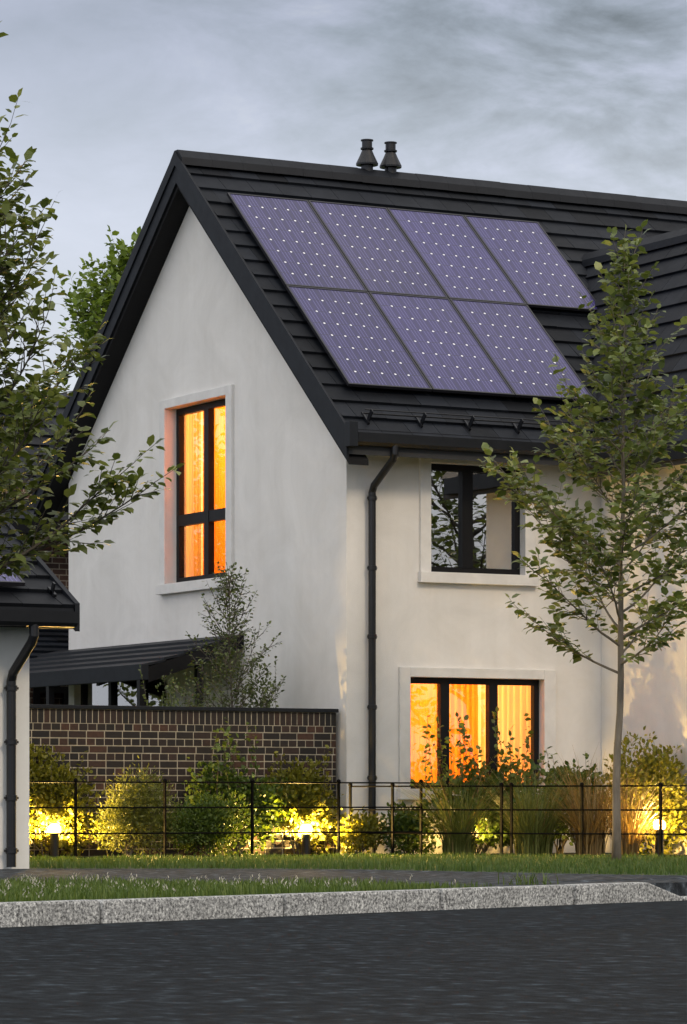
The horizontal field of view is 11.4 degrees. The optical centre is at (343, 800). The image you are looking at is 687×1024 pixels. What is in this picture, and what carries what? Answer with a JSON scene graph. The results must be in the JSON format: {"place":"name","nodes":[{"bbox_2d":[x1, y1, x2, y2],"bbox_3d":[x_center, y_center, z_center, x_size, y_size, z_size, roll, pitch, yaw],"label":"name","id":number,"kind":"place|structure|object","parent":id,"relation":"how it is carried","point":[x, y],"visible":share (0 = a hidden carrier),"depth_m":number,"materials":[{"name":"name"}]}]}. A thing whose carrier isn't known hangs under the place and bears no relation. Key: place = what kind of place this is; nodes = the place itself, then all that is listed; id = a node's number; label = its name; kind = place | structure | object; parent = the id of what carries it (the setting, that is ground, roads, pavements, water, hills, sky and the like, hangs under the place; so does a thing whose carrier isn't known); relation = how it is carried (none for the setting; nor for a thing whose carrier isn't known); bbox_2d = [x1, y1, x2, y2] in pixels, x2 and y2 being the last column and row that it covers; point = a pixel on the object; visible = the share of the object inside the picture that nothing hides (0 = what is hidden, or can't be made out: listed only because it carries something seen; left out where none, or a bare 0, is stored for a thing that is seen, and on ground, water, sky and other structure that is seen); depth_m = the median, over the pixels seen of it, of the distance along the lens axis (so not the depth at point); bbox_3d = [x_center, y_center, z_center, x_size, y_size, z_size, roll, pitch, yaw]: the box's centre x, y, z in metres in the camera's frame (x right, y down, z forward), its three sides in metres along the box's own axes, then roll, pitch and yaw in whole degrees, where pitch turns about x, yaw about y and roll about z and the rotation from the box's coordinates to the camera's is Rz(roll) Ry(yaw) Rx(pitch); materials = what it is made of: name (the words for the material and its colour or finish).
{"place":"outdoors","nodes":[
{"label":"outdoors","id":0,"kind":"place"},
{"bbox_2d":[0,873,494,901],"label":"verge","id":1,"kind":"structure","parent":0,"point":[190,896],"depth_m":24.27,"materials":[{"name":"green plant"}]},
{"bbox_2d":[0,21,183,579],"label":"street tree","id":2,"kind":"object","parent":1,"relation":"on","point":[12,439],"visible":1,"depth_m":26.73,"materials":[{"name":"green plant"}]},
{"bbox_2d":[0,873,455,897],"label":"verge seed heads","id":3,"kind":"object","parent":1,"relation":"on","point":[133,877],"visible":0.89,"depth_m":25.54,"materials":[{"name":"green plant"}]},
{"bbox_2d":[0,900,686,1023],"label":"road","id":4,"kind":"structure","parent":0,"point":[615,963],"depth_m":16.84,"materials":[{"name":"grey asphalt"}]},
{"bbox_2d":[0,882,686,927],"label":"kerb","id":5,"kind":"structure","parent":4,"relation":"on","point":[43,913],"depth_m":24.71,"materials":[{"name":"concrete"}]},
{"bbox_2d":[0,869,686,895],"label":"path","id":6,"kind":"structure","parent":0,"point":[676,884],"depth_m":31.06,"materials":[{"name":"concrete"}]},
{"bbox_2d":[498,870,558,884],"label":"weed","id":7,"kind":"object","parent":6,"relation":"on","point":[530,880],"visible":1,"depth_m":27.70,"materials":[{"name":"green plant"}]},
{"bbox_2d":[0,0,686,392],"label":"sky","id":8,"kind":"structure","parent":0,"point":[585,95],"materials":[{"name":"grey"}]},
{"bbox_2d":[29,850,686,875],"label":"lawn","id":9,"kind":"structure","parent":0,"point":[342,866],"depth_m":34.26,"materials":[{"name":"green plant"}]},
{"bbox_2d":[0,391,69,704],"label":"brick house","id":10,"kind":"structure","parent":9,"relation":"on","point":[51,640],"depth_m":50.95,"materials":[{"name":"brick"}]},
{"bbox_2d":[33,686,68,704],"bbox_3d":[-3.742,-0.925,49.977,1.640,1.440,0.087,0,0,-29],"label":"window","id":11,"kind":"structure","parent":10,"relation":"in","point":[65,690],"depth_m":49.64,"materials":[{"name":"black glass"}]},
{"bbox_2d":[0,515,79,868],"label":"garage","id":12,"kind":"structure","parent":9,"relation":"on","point":[37,598],"depth_m":33.99,"materials":[{"name":"paint"}]},
{"bbox_2d":[54,225,140,391],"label":"garden tree","id":13,"kind":"object","parent":9,"relation":"on","point":[93,314],"visible":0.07,"depth_m":69.30,"materials":[{"name":"green plant"}]},
{"bbox_2d":[138,665,215,706],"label":"shrub","id":14,"kind":"object","parent":9,"relation":"on","point":[167,700],"visible":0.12,"depth_m":42.18,"materials":[{"name":"green plant"}]},
{"bbox_2d":[29,704,338,856],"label":"garden wall","id":15,"kind":"structure","parent":9,"relation":"on","point":[166,740],"depth_m":40.89,"materials":[{"name":"brick"}]},
{"bbox_2d":[165,561,285,707],"bbox_3d":[-1.409,-1.111,42.657,1.877,3.674,1.695,0,0,33],"label":"sapling","id":16,"kind":"object","parent":9,"relation":"on","point":[227,592],"visible":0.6,"depth_m":42.45,"materials":[{"name":"green plant"}]},
{"bbox_2d":[29,778,422,857],"bbox_3d":[-1.727,0.235,39.776,6.113,0.979,0.058,0,0,-29],"label":"estate fence","id":17,"kind":"object","parent":9,"relation":"on","point":[75,781],"visible":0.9,"depth_m":40.10,"materials":[{"name":"metal"}]},
{"bbox_2d":[218,646,278,707],"bbox_3d":[-1.151,-0.608,42.629,0.960,2.611,0.730,0,0,-29],"label":"shrub","id":18,"kind":"object","parent":9,"relation":"on","point":[250,687],"visible":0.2,"depth_m":42.71,"materials":[{"name":"green plant"}]},
{"bbox_2d":[32,139,686,854],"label":"house","id":19,"kind":"structure","parent":9,"relation":"on","point":[366,353],"depth_m":43.79,"materials":[{"name":"white paint"}]},
{"bbox_2d":[81,676,166,705],"bbox_3d":[-2.977,-0.565,47.611,0.087,2.360,3.040,0,0,-29],"label":"glazed door","id":20,"kind":"structure","parent":19,"relation":"in","point":[124,693],"depth_m":47.84,"materials":[{"name":"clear glass"}]},
{"bbox_2d":[29,634,243,705],"bbox_3d":[-3.330,-0.732,46.459,1.456,2.813,5.920,0,0,-29],"label":"canopy","id":21,"kind":"object","parent":19,"relation":"attached to","point":[97,666],"visible":0.7,"depth_m":44.99,"materials":[{"name":"black metal"}]},
{"bbox_2d":[186,412,200,576],"bbox_3d":[-2.047,-4.050,46.434,0.060,3.050,0.560,0,0,-29],"label":"curtain","id":22,"kind":"object","parent":19,"relation":"hanging from","point":[193,489],"visible":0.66,"depth_m":46.32,"materials":[{"name":"orange fabric"}]},
{"bbox_2d":[155,384,234,594],"bbox_3d":[-1.871,-4.062,45.446,0.300,2.605,2.180,0,0,-29],"label":"window","id":23,"kind":"structure","parent":19,"relation":"in","point":[210,515],"depth_m":45.48,"materials":[{"name":"white stone"}]},
{"bbox_2d":[203,407,224,574],"bbox_3d":[-1.466,-4.050,45.458,0.061,3.050,1.670,0,0,-29],"label":"curtain","id":24,"kind":"object","parent":19,"relation":"hanging from","point":[219,479],"visible":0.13,"depth_m":45.81,"materials":[{"name":"orange fabric"}]},
{"bbox_2d":[411,684,477,782],"bbox_3d":[1.034,-0.800,42.877,1.500,2.150,0.061,0,0,-29],"label":"curtain","id":25,"kind":"object","parent":19,"relation":"hanging from","point":[463,700],"visible":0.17,"depth_m":42.94,"materials":[{"name":"orange fabric"}]},
{"bbox_2d":[397,667,555,799],"bbox_3d":[1.639,-0.822,42.770,2.291,1.625,0.250,0,0,-29],"label":"window","id":26,"kind":"structure","parent":19,"relation":"in","point":[407,676],"depth_m":42.73,"materials":[{"name":"white stone"}]},
{"bbox_2d":[418,458,538,586],"bbox_3d":[1.640,-3.475,42.771,1.707,1.599,0.250,0,0,-29],"label":"window","id":27,"kind":"structure","parent":19,"relation":"in","point":[465,573],"depth_m":42.74,"materials":[{"name":"white stone"}]},
{"bbox_2d":[481,685,530,782],"bbox_3d":[2.144,-0.800,43.464,0.950,2.150,0.060,0,0,-29],"label":"curtain","id":28,"kind":"object","parent":19,"relation":"hanging from","point":[514,704],"visible":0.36,"depth_m":43.45,"materials":[{"name":"orange fabric"}]},
{"bbox_2d":[82,853,685,858],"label":"planting bed","id":29,"kind":"object","parent":9,"relation":"on","point":[513,853],"visible":0.05,"depth_m":41.88,"materials":[{"name":"soil"}]},
{"bbox_2d":[48,822,60,856],"bbox_3d":[-3.337,0.463,39.827,0.172,0.424,0.169,0,0,-29],"label":"bollard lamp","id":30,"kind":"object","parent":29,"relation":"on","point":[54,827],"visible":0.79,"depth_m":39.78,"materials":[{"name":"black metal"}]},
{"bbox_2d":[29,738,104,856],"bbox_3d":[-3.467,-0.023,39.907,1.611,1.451,0.513,0,0,-29],"label":"shrub","id":31,"kind":"object","parent":29,"relation":"on","point":[52,793],"visible":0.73,"depth_m":39.96,"materials":[{"name":"green plant"}]},
{"bbox_2d":[87,755,187,855],"bbox_3d":[-2.396,0.085,39.962,1.237,1.236,0.675,0,0,-29],"label":"shrub","id":32,"kind":"object","parent":29,"relation":"on","point":[133,820],"visible":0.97,"depth_m":39.91,"materials":[{"name":"green plant"}]},
{"bbox_2d":[153,788,259,855],"bbox_3d":[-1.616,0.274,40.391,1.388,0.857,0.652,0,0,-29],"label":"shrub","id":33,"kind":"object","parent":29,"relation":"on","point":[205,820],"visible":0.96,"depth_m":40.30,"materials":[{"name":"green plant"}]},
{"bbox_2d":[181,719,296,854],"bbox_3d":[-1.224,-0.141,41.007,1.552,1.688,0.537,0,0,-36],"label":"shrub","id":34,"kind":"object","parent":29,"relation":"on","point":[260,800],"visible":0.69,"depth_m":40.97,"materials":[{"name":"green plant"}]},
{"bbox_2d":[259,745,345,854],"bbox_3d":[-0.463,0.026,41.510,1.264,1.398,0.493,0,0,-29],"label":"shrub","id":35,"kind":"object","parent":29,"relation":"on","point":[316,818],"visible":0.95,"depth_m":41.47,"materials":[{"name":"green plant"}]},
{"bbox_2d":[299,823,312,854],"bbox_3d":[-0.447,0.470,41.368,0.172,0.410,0.169,0,0,-29],"label":"bollard lamp","id":36,"kind":"object","parent":29,"relation":"on","point":[305,827],"visible":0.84,"depth_m":41.32,"materials":[{"name":"black metal"}]},
{"bbox_2d":[332,806,390,853],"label":"shrub","id":37,"kind":"object","parent":29,"relation":"on","point":[362,842],"visible":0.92,"depth_m":41.46,"materials":[{"name":"green plant"}]},
{"bbox_2d":[379,800,440,853],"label":"shrub","id":38,"kind":"object","parent":29,"relation":"on","point":[409,844],"visible":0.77,"depth_m":41.68,"materials":[{"name":"green plant"}]},
{"bbox_2d":[409,706,545,853],"bbox_3d":[1.644,-0.229,42.053,1.929,1.862,0.744,0,0,-29],"label":"shrub","id":39,"kind":"object","parent":29,"relation":"on","point":[488,840],"visible":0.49,"depth_m":42.01,"materials":[{"name":"green plant"}]},
{"bbox_2d":[502,741,606,853],"bbox_3d":[2.606,-0.014,42.173,1.570,1.429,0.701,0,0,-29],"label":"shrub","id":40,"kind":"object","parent":29,"relation":"on","point":[563,839],"visible":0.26,"depth_m":42.10,"materials":[{"name":"green plant"}]},
{"bbox_2d":[599,726,686,854],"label":"shrub","id":41,"kind":"object","parent":29,"relation":"on","point":[660,762],"visible":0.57,"depth_m":41.54,"materials":[{"name":"green plant"}]},
{"bbox_2d":[653,818,665,854],"bbox_3d":[3.756,0.443,41.000,0.172,0.464,0.169,0,0,-29],"label":"bollard lamp","id":42,"kind":"object","parent":29,"relation":"on","point":[657,836],"visible":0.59,"depth_m":40.96,"materials":[{"name":"black metal"}]},
{"bbox_2d":[348,782,686,856],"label":"estate fence","id":43,"kind":"object","parent":9,"relation":"on","point":[511,785],"visible":0.83,"depth_m":40.74,"materials":[{"name":"metal"}]},
{"bbox_2d":[477,219,686,860],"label":"young tree","id":44,"kind":"object","parent":9,"relation":"on","point":[563,522],"visible":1,"depth_m":37.54,"materials":[{"name":"green plant"}]},
{"bbox_2d":[395,755,526,853],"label":"ornamental grass","id":45,"kind":"object","parent":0,"point":[460,843],"depth_m":41.34,"materials":[{"name":"plant"}]},
{"bbox_2d":[470,761,597,854],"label":"ornamental grass","id":46,"kind":"object","parent":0,"point":[531,822],"depth_m":41.18,"materials":[{"name":"plant"}]},
{"bbox_2d":[528,748,659,854],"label":"ornamental grass","id":47,"kind":"object","parent":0,"point":[594,845],"depth_m":41.03,"materials":[{"name":"plant"}]},
{"bbox_2d":[545,766,685,854],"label":"ornamental grass","id":48,"kind":"object","parent":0,"point":[630,844],"depth_m":40.89,"materials":[{"name":"plant"}]}
]}

